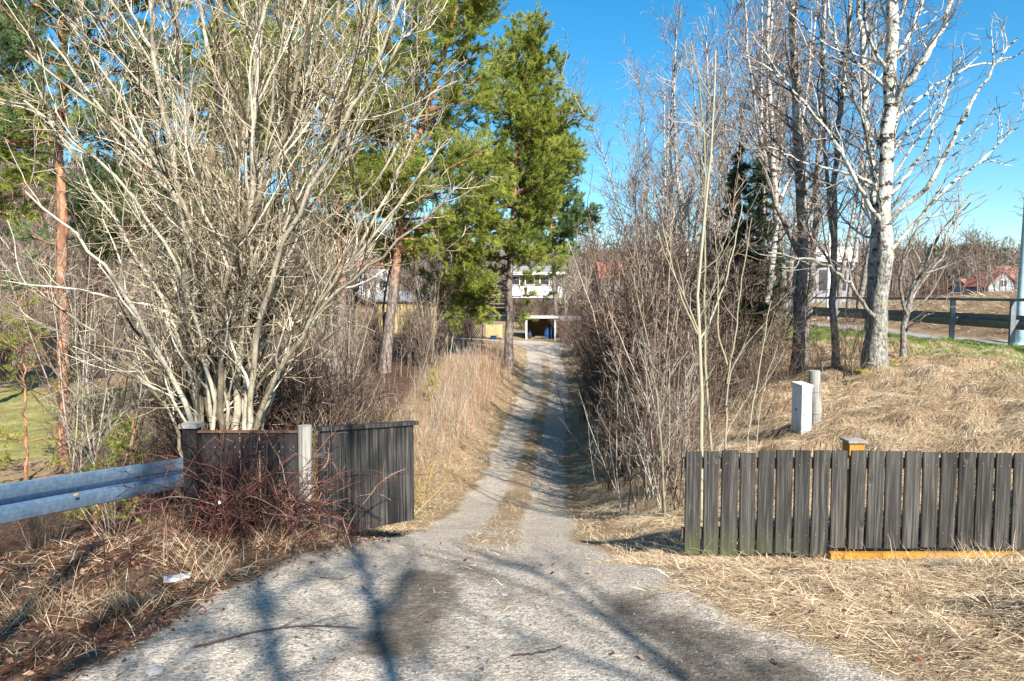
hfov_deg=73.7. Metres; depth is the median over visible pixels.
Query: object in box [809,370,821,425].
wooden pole
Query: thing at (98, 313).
thicket tree
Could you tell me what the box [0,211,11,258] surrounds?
bare tree
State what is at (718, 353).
thicket shrub
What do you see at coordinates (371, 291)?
bare tree
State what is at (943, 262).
bare tree
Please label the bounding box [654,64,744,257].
birch tree
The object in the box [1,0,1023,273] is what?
sky
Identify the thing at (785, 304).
thicket shrub
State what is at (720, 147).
birch tree
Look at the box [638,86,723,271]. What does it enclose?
birch tree
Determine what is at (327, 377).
thicket shrub
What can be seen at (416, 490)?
thicket shrub
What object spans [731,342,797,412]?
thicket shrub
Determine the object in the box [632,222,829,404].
thicket shrub
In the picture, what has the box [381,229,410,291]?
bare tree
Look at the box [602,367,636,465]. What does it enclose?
whip sapling
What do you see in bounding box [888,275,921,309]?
thicket shrub
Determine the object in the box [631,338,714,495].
whip sapling
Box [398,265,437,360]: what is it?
thicket tree
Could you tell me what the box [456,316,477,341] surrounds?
thicket shrub
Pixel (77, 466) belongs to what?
thicket shrub
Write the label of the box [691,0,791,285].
birch tree
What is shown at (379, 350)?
thicket shrub
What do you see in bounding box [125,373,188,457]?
thicket shrub
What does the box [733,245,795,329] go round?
thicket shrub
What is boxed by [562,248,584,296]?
bare tree
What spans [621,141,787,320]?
thicket tree
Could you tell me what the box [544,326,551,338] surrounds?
barrel
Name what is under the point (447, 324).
thicket tree
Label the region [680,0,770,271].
birch tree
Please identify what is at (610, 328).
thicket shrub
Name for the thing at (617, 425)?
thicket shrub
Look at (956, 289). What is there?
annexe
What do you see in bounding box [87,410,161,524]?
young pine
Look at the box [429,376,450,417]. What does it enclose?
whip sapling
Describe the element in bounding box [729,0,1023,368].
aspen tree
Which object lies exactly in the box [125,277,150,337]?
thicket tree
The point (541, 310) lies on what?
thicket shrub
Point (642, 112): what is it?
birch tree
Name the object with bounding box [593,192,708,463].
thicket tree
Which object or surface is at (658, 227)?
thicket tree
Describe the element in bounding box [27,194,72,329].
bare tree
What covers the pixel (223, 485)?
bramble
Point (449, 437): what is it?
whip sapling
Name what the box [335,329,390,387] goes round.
thicket shrub
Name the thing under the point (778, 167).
birch tree
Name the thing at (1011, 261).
bare wood
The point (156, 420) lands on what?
thicket shrub
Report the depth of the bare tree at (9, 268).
61.72 m
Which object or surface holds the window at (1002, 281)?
in the grey house at (970, 284)
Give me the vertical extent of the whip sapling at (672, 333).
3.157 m
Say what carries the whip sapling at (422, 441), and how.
on the ground at (14, 473)
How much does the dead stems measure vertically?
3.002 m
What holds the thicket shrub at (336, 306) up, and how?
on the ground at (14, 473)
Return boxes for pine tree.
[0,0,92,231]
[0,0,197,472]
[50,16,244,369]
[165,0,313,310]
[226,0,429,379]
[305,0,526,373]
[405,1,597,373]
[504,99,605,322]
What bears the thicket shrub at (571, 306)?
on the ground at (14, 473)
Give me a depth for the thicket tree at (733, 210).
15.01 m
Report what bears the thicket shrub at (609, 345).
on the ground at (14, 473)
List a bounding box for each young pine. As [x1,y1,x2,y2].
[0,290,112,480]
[60,449,126,536]
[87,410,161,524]
[420,370,441,400]
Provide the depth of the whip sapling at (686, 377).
11.53 m
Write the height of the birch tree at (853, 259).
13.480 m
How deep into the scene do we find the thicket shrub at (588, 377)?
26.31 m
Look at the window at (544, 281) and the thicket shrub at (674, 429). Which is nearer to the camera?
the thicket shrub at (674, 429)
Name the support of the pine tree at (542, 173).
on the ground at (14, 473)
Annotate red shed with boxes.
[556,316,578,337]
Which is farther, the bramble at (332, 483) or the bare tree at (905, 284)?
the bare tree at (905, 284)
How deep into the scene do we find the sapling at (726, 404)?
7.93 m
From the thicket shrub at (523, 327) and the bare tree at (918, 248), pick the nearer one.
the bare tree at (918, 248)
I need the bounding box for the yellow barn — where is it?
[370,292,437,334]
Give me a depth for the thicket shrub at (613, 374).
16.22 m
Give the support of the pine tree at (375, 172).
on the ground at (14, 473)
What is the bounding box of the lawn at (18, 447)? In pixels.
[0,384,190,467]
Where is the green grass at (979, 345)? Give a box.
[0,322,1023,531]
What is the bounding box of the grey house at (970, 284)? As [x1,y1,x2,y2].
[959,271,1016,294]
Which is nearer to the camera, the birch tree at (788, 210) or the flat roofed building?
the birch tree at (788, 210)
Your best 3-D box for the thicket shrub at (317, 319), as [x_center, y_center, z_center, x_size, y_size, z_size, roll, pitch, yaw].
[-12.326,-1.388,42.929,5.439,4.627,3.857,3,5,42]
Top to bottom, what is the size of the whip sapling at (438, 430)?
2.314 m
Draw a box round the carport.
[525,316,557,340]
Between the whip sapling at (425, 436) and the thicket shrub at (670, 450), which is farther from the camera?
the whip sapling at (425, 436)
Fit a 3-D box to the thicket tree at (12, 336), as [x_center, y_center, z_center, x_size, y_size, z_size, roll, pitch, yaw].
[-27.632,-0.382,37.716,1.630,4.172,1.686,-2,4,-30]
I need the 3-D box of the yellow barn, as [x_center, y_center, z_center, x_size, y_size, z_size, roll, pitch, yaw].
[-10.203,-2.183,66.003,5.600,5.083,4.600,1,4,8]
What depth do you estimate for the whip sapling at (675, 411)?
11.64 m
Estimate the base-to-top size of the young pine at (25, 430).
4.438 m
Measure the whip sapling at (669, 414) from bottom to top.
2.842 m
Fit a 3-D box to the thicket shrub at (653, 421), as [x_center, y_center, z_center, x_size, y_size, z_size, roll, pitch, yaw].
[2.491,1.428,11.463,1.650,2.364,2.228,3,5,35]
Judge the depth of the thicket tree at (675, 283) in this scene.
16.80 m
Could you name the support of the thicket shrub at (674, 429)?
on the ground at (14, 473)
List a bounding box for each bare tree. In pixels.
[0,191,25,258]
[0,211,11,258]
[0,229,30,295]
[0,237,21,300]
[0,241,31,332]
[0,246,22,310]
[2,170,84,362]
[4,221,48,306]
[4,235,26,272]
[12,221,37,281]
[12,223,40,308]
[18,241,44,321]
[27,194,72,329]
[28,199,67,282]
[50,231,95,347]
[67,241,81,317]
[67,247,82,311]
[68,253,126,362]
[77,243,119,322]
[86,255,133,319]
[113,243,131,305]
[124,222,166,302]
[130,263,160,310]
[272,228,307,341]
[293,233,317,318]
[293,242,330,329]
[303,227,335,314]
[314,230,360,314]
[328,240,355,321]
[345,210,382,333]
[345,245,372,340]
[364,240,389,294]
[370,221,412,323]
[373,238,405,336]
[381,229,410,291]
[383,222,431,346]
[401,258,426,289]
[403,213,443,335]
[411,255,430,329]
[548,239,567,298]
[548,263,566,299]
[555,241,585,315]
[556,250,580,313]
[561,239,595,313]
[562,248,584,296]
[563,239,584,302]
[563,258,585,305]
[567,267,583,315]
[573,250,592,306]
[574,244,594,291]
[577,222,602,305]
[579,227,609,302]
[589,231,609,296]
[591,228,612,311]
[591,245,614,298]
[599,244,624,295]
[608,230,623,290]
[814,237,827,287]
[814,252,825,303]
[837,189,870,287]
[844,254,860,302]
[898,224,930,300]
[899,242,915,293]
[900,242,916,278]
[901,242,925,296]
[904,241,928,296]
[908,229,940,296]
[914,237,933,296]
[932,258,944,287]
[933,242,959,296]
[952,233,984,295]
[955,217,985,293]
[960,224,993,292]
[962,227,999,292]
[980,245,1008,291]
[983,248,1002,291]
[990,253,1003,291]
[998,259,1010,290]
[1001,248,1018,289]
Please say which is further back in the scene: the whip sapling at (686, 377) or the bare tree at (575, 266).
the bare tree at (575, 266)
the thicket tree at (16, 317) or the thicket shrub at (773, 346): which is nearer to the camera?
the thicket shrub at (773, 346)
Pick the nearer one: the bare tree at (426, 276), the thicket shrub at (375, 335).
the thicket shrub at (375, 335)
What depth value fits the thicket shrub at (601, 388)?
22.20 m
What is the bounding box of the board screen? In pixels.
[486,324,501,338]
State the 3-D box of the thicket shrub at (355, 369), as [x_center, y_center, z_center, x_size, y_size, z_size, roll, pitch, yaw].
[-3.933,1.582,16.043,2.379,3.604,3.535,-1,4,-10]
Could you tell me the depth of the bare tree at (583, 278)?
96.33 m
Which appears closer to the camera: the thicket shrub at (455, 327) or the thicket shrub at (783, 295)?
the thicket shrub at (783, 295)
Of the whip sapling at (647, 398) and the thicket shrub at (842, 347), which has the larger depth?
the thicket shrub at (842, 347)
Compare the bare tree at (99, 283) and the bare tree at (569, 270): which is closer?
the bare tree at (99, 283)
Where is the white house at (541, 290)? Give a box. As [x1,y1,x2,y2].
[504,266,564,312]
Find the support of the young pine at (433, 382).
on the ground at (14, 473)
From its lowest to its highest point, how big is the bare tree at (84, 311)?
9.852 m
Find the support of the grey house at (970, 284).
on the ground at (14, 473)
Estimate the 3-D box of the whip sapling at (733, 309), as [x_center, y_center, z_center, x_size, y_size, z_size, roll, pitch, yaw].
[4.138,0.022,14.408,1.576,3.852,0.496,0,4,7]
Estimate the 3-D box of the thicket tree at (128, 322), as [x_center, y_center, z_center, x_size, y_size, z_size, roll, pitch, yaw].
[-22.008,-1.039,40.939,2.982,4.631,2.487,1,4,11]
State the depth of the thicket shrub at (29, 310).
50.72 m
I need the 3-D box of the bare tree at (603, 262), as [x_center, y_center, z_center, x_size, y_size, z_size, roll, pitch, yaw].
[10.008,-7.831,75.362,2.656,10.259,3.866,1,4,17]
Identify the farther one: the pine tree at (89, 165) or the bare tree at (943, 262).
the bare tree at (943, 262)
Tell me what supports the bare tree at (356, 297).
on the ground at (14, 473)
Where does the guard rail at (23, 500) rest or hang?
on the ground at (14, 473)
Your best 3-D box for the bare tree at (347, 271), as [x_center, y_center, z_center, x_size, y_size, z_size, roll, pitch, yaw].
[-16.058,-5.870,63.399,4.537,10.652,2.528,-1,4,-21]
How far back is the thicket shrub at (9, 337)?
33.93 m
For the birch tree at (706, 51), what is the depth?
24.38 m
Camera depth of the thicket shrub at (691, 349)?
14.86 m
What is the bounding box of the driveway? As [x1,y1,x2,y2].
[81,335,893,680]
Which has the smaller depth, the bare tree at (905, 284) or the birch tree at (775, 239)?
the birch tree at (775, 239)
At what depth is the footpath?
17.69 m
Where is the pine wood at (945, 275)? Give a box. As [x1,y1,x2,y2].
[5,145,1019,281]
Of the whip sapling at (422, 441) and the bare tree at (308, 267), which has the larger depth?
the bare tree at (308, 267)
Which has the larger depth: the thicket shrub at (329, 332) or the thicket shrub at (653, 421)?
the thicket shrub at (329, 332)
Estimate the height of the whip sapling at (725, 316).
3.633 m
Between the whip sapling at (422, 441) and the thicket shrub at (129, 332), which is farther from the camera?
the thicket shrub at (129, 332)
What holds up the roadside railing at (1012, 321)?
on the footpath
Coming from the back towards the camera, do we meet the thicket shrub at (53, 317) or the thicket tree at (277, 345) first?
the thicket shrub at (53, 317)
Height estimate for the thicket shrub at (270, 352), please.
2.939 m
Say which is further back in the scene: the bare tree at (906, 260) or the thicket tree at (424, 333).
the bare tree at (906, 260)
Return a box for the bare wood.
[0,146,1020,305]
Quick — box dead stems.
[150,334,518,531]
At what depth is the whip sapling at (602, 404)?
17.74 m
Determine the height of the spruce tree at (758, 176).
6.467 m
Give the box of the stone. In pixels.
[144,666,164,675]
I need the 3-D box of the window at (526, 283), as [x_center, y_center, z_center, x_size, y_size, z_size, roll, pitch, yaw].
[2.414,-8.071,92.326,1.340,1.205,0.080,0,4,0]
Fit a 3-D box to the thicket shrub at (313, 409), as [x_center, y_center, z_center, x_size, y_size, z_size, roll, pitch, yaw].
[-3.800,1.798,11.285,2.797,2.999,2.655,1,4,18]
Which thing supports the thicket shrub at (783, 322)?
on the ground at (14, 473)
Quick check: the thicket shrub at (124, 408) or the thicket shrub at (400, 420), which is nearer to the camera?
the thicket shrub at (400, 420)
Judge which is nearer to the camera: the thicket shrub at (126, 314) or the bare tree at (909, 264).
the thicket shrub at (126, 314)
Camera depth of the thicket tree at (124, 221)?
12.33 m
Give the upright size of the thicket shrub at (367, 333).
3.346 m
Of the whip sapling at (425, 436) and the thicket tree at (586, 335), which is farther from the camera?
the thicket tree at (586, 335)
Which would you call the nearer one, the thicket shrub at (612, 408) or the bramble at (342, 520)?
the bramble at (342, 520)
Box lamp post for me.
[808,179,830,319]
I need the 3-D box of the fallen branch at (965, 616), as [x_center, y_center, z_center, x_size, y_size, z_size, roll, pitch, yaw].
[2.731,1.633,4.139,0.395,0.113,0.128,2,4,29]
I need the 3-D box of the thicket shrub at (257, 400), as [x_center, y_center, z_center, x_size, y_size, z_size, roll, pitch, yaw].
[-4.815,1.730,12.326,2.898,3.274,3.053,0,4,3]
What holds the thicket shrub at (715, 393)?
on the ground at (14, 473)
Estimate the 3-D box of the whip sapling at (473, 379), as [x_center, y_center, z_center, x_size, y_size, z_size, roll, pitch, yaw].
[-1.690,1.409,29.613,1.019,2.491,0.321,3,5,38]
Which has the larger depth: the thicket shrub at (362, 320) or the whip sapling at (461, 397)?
the thicket shrub at (362, 320)
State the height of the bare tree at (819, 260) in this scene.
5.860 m
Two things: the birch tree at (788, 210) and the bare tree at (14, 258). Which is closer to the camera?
the birch tree at (788, 210)
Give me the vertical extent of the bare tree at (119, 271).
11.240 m
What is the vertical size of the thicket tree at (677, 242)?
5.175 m
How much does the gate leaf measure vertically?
1.117 m
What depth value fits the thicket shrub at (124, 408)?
17.75 m
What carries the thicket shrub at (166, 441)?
on the ground at (14, 473)
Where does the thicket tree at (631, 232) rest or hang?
on the ground at (14, 473)
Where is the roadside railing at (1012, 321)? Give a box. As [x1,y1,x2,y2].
[777,296,1023,344]
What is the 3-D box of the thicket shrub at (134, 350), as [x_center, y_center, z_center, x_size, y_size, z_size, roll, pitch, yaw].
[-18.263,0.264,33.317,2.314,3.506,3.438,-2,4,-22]
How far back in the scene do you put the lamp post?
28.84 m
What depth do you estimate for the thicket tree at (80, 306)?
40.40 m
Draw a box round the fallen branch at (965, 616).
[925,608,1003,616]
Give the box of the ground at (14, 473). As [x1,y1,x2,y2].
[0,171,1023,680]
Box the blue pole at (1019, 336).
[1015,205,1023,344]
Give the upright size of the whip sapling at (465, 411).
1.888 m
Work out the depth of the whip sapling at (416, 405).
22.01 m
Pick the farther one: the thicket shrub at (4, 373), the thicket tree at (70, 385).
the thicket shrub at (4, 373)
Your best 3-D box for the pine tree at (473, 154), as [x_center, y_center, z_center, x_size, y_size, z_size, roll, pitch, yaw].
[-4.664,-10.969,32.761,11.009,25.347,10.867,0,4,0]
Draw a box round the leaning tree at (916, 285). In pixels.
[893,142,1001,357]
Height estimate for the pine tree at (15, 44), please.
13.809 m
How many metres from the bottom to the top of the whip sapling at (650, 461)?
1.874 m
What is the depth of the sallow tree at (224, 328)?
9.11 m
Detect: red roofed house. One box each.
[596,262,637,300]
[984,266,1018,277]
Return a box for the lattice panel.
[462,324,483,337]
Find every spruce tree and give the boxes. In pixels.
[701,142,774,388]
[730,138,793,341]
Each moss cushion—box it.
[855,369,868,374]
[889,361,900,366]
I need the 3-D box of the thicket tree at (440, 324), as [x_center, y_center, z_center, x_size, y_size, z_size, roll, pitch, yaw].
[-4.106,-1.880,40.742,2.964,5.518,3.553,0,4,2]
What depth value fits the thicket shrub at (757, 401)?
12.03 m
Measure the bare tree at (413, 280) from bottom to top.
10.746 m
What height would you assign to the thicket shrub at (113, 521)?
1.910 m
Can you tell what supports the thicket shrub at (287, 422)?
on the ground at (14, 473)
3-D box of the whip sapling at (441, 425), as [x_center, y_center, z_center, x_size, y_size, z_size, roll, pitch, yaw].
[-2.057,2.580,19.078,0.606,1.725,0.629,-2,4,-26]
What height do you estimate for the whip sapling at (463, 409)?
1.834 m
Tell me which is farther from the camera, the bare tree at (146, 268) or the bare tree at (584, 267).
the bare tree at (584, 267)
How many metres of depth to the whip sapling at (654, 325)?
13.00 m
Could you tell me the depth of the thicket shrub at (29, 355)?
39.25 m
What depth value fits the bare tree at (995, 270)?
92.37 m
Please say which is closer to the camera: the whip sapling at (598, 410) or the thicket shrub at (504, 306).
the whip sapling at (598, 410)
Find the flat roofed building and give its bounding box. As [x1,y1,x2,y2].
[777,247,857,301]
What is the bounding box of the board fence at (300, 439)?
[178,421,312,536]
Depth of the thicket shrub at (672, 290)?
16.84 m
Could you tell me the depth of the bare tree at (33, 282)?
54.38 m
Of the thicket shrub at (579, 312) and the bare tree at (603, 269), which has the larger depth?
the bare tree at (603, 269)
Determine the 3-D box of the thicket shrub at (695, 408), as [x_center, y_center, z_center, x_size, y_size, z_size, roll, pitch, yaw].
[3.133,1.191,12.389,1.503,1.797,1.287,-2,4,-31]
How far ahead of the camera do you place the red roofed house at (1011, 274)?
116.69 m
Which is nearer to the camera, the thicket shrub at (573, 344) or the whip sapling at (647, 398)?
the whip sapling at (647, 398)
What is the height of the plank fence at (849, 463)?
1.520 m
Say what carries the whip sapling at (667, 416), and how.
on the ground at (14, 473)
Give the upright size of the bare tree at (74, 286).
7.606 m
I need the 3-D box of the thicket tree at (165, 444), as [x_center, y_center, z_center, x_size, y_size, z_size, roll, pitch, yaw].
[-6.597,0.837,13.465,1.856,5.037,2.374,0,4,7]
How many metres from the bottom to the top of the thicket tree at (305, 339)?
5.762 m
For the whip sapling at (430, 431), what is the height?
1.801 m
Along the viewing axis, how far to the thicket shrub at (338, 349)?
30.69 m
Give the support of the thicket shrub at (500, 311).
on the ground at (14, 473)
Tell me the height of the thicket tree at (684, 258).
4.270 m
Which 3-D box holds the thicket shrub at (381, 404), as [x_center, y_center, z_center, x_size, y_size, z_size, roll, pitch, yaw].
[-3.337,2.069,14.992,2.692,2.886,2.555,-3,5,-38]
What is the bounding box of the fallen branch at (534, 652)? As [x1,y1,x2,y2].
[512,646,562,655]
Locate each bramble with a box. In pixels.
[85,411,349,549]
[86,438,320,543]
[102,504,185,594]
[104,457,271,543]
[106,422,229,541]
[129,419,329,536]
[136,431,358,548]
[137,493,246,543]
[215,457,365,559]
[216,481,329,544]
[223,389,426,544]
[224,480,333,553]
[271,472,368,549]
[305,509,389,542]
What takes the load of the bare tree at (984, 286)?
on the ground at (14, 473)
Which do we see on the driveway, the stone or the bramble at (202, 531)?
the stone
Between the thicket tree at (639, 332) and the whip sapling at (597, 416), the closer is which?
the thicket tree at (639, 332)
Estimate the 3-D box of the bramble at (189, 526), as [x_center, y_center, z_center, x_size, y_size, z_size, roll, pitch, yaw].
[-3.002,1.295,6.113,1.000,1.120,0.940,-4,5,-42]
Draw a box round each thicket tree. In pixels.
[0,190,158,471]
[2,301,24,368]
[3,293,39,355]
[27,223,164,473]
[57,249,97,357]
[70,218,181,465]
[71,308,100,381]
[77,263,109,350]
[101,269,132,356]
[106,293,126,350]
[107,233,190,453]
[111,175,344,456]
[111,290,161,351]
[125,256,213,505]
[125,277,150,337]
[146,210,273,451]
[229,290,286,385]
[253,266,301,361]
[261,305,295,373]
[268,238,383,400]
[275,265,315,382]
[291,258,323,387]
[309,268,376,411]
[322,299,363,364]
[345,284,380,380]
[395,255,432,365]
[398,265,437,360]
[400,253,444,364]
[401,261,453,368]
[424,279,459,352]
[429,248,470,358]
[559,165,776,435]
[567,211,706,406]
[574,304,603,370]
[578,130,707,458]
[591,173,721,343]
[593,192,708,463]
[597,312,633,413]
[599,192,656,441]
[601,147,729,481]
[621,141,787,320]
[633,146,773,377]
[645,254,700,367]
[654,220,710,284]
[666,234,732,295]
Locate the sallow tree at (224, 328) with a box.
[0,0,517,529]
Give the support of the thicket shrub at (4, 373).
on the ground at (14, 473)
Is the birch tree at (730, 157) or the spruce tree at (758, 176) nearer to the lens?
the spruce tree at (758, 176)
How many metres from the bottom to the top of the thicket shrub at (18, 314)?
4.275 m
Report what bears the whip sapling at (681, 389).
on the ground at (14, 473)
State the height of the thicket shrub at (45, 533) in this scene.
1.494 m
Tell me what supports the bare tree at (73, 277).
on the ground at (14, 473)
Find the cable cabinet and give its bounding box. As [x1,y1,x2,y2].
[791,381,813,434]
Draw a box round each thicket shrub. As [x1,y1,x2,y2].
[0,289,57,361]
[0,293,39,342]
[0,298,52,373]
[0,298,55,380]
[0,299,19,351]
[0,299,51,364]
[0,320,30,381]
[1,293,45,339]
[3,313,56,362]
[3,470,80,550]
[9,292,80,354]
[17,290,83,347]
[23,305,57,364]
[24,294,110,380]
[32,322,79,375]
[39,403,172,514]
[47,413,168,530]
[51,436,159,539]
[79,303,134,367]
[88,366,167,457]
[104,383,164,463]
[107,290,162,343]
[109,310,156,355]
[110,319,157,378]
[115,329,163,375]
[118,308,165,371]
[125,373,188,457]
[131,351,323,475]
[138,349,285,490]
[138,361,269,450]
[138,371,303,531]
[144,366,178,459]
[146,336,367,523]
[146,354,323,440]
[149,351,340,503]
[165,387,280,506]
[183,357,375,525]
[194,352,403,530]
[233,336,379,425]
[233,347,384,429]
[253,372,347,520]
[254,396,332,484]
[257,343,404,486]
[258,325,295,365]
[259,308,296,371]
[260,362,405,469]
[261,345,348,406]
[262,334,298,382]
[265,361,386,425]
[271,289,328,368]
[272,319,337,389]
[274,364,400,487]
[277,287,336,351]
[278,357,399,421]
[286,287,380,375]
[293,289,386,372]
[293,333,395,404]
[298,405,420,526]
[307,322,368,385]
[311,287,365,341]
[314,318,357,377]
[316,307,356,357]
[329,304,381,361]
[329,365,418,484]
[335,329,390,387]
[352,398,426,478]
[356,308,407,364]
[357,301,380,335]
[363,302,385,335]
[364,310,384,356]
[367,319,408,359]
[386,404,477,514]
[393,302,429,357]
[394,313,458,367]
[397,303,428,332]
[399,307,430,336]
[414,421,445,509]
[430,308,471,352]
[436,327,459,350]
[440,313,473,339]
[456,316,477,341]
[461,310,475,337]
[464,313,485,339]
[488,295,504,318]
[497,294,519,318]
[504,292,530,317]
[513,302,538,329]
[515,297,537,315]
[528,300,557,315]
[530,293,551,314]
[536,301,565,328]
[545,302,577,343]
[545,334,601,422]
[546,291,571,315]
[547,391,657,496]
[551,326,610,417]
[552,303,576,343]
[553,259,692,409]
[554,308,577,347]
[554,336,608,419]
[555,310,601,368]
[556,332,595,377]
[557,320,572,347]
[559,308,589,352]
[559,331,607,406]
[560,293,583,315]
[561,302,591,336]
[564,326,580,356]
[569,298,602,338]
[573,219,767,421]
[573,311,601,343]
[573,320,595,361]
[576,248,686,349]
[576,256,759,437]
[576,272,628,399]
[579,343,616,432]
[581,326,625,417]
[587,378,653,477]
[587,385,699,481]
[588,272,648,379]
[589,379,644,476]
[590,266,762,444]
[593,343,632,421]
[602,370,773,515]
[602,380,626,434]
[603,257,742,387]
[603,259,753,347]
[606,250,772,370]
[609,299,757,427]
[612,238,763,317]
[615,357,712,486]
[625,323,747,439]
[626,210,819,378]
[628,387,730,494]
[629,344,745,502]
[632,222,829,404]
[637,359,725,452]
[638,335,764,450]
[661,317,761,419]
[674,296,789,425]
[677,263,794,330]
[691,302,759,397]
[720,332,830,426]
[723,295,808,393]
[726,316,784,393]
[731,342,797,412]
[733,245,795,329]
[740,286,784,355]
[746,261,793,329]
[756,288,792,352]
[760,325,815,380]
[771,274,793,330]
[789,311,854,372]
[810,308,890,380]
[838,299,889,360]
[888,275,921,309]
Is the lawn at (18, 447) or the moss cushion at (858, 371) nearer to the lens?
the moss cushion at (858, 371)
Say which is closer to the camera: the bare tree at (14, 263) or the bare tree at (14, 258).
the bare tree at (14, 263)
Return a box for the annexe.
[948,279,967,293]
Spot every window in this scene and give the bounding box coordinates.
[513,276,519,284]
[525,276,534,284]
[540,276,549,284]
[551,276,560,284]
[819,270,830,289]
[837,270,846,289]
[1000,280,1007,286]
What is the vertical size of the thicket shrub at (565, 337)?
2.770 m
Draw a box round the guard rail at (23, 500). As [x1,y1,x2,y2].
[0,458,183,524]
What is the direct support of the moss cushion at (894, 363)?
on the ground at (14, 473)
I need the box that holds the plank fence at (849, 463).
[681,437,1023,558]
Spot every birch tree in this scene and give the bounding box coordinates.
[547,28,661,281]
[606,83,667,297]
[608,33,676,263]
[628,59,703,279]
[634,0,714,275]
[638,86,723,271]
[651,0,741,290]
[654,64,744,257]
[677,32,740,270]
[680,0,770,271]
[684,49,753,240]
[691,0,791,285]
[699,77,762,240]
[701,0,820,291]
[706,0,881,376]
[718,0,863,353]
[728,14,817,252]
[732,0,832,321]
[769,41,851,293]
[773,0,903,369]
[780,0,863,318]
[822,0,909,307]
[845,0,970,321]
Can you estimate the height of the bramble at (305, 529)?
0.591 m
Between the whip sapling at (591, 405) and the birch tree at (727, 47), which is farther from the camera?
the birch tree at (727, 47)
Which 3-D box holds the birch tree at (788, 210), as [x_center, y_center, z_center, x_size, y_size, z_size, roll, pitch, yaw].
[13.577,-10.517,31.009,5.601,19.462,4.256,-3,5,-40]
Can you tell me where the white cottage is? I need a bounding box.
[357,257,391,297]
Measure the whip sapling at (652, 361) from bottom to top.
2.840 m
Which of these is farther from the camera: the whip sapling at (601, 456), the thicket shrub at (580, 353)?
the thicket shrub at (580, 353)
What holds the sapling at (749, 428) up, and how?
on the ground at (14, 473)
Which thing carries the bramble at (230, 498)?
on the ground at (14, 473)
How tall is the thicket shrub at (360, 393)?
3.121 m
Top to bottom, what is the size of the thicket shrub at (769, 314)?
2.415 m
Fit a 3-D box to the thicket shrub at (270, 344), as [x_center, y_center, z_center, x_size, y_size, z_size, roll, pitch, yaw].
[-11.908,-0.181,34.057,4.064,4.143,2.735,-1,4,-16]
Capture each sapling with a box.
[397,401,433,489]
[399,340,413,376]
[408,404,445,460]
[411,388,424,428]
[413,324,428,365]
[415,350,428,394]
[418,338,429,381]
[421,403,440,466]
[426,403,444,459]
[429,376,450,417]
[430,386,440,459]
[437,408,460,457]
[438,371,457,425]
[453,350,469,403]
[453,361,465,434]
[453,384,469,435]
[454,388,471,424]
[458,345,477,393]
[465,353,482,399]
[477,370,484,421]
[490,334,499,379]
[579,393,617,502]
[580,386,605,441]
[585,370,593,434]
[589,379,609,435]
[592,371,620,455]
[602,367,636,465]
[605,381,656,501]
[606,327,681,516]
[608,311,697,500]
[608,390,636,466]
[609,385,642,478]
[611,319,670,479]
[619,251,687,517]
[619,361,698,506]
[619,386,661,513]
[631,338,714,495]
[632,326,697,508]
[634,324,683,445]
[637,246,722,451]
[641,332,716,425]
[641,350,690,477]
[646,302,689,415]
[654,5,764,515]
[656,340,702,455]
[661,379,689,449]
[673,249,747,406]
[675,269,732,396]
[712,211,767,449]
[726,286,796,453]
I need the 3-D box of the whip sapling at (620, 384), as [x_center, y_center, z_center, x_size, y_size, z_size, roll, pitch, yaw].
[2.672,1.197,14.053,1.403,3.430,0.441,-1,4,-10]
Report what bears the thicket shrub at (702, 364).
on the ground at (14, 473)
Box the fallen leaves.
[0,522,1023,680]
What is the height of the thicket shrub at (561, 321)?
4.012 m
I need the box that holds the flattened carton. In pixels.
[163,572,190,583]
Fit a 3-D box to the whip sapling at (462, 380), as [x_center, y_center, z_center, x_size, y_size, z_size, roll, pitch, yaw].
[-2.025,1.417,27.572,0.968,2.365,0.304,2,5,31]
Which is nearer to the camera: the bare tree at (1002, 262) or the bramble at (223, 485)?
the bramble at (223, 485)
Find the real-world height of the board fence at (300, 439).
1.424 m
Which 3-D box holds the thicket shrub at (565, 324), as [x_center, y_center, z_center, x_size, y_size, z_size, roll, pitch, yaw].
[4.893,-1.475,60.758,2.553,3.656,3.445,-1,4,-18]
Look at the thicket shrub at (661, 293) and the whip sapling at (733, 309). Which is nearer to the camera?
the whip sapling at (733, 309)
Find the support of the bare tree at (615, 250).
on the ground at (14, 473)
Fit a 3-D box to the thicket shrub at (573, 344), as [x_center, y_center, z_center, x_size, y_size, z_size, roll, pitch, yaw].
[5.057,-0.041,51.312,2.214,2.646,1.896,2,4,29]
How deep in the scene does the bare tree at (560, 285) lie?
82.93 m
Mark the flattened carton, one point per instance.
(172, 578)
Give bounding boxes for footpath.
[810,323,1022,346]
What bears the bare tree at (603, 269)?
on the ground at (14, 473)
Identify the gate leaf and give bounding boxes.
[312,420,418,535]
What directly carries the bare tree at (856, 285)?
on the ground at (14, 473)
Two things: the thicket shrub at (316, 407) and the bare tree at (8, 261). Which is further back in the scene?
the bare tree at (8, 261)
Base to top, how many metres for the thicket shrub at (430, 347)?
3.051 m
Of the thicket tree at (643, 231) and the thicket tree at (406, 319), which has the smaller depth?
the thicket tree at (643, 231)
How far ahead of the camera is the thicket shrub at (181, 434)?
11.95 m
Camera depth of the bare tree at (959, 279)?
65.25 m
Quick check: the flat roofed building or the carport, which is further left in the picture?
the carport
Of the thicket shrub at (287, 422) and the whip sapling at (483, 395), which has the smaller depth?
the thicket shrub at (287, 422)
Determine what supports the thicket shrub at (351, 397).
on the ground at (14, 473)
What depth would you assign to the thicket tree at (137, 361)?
17.75 m

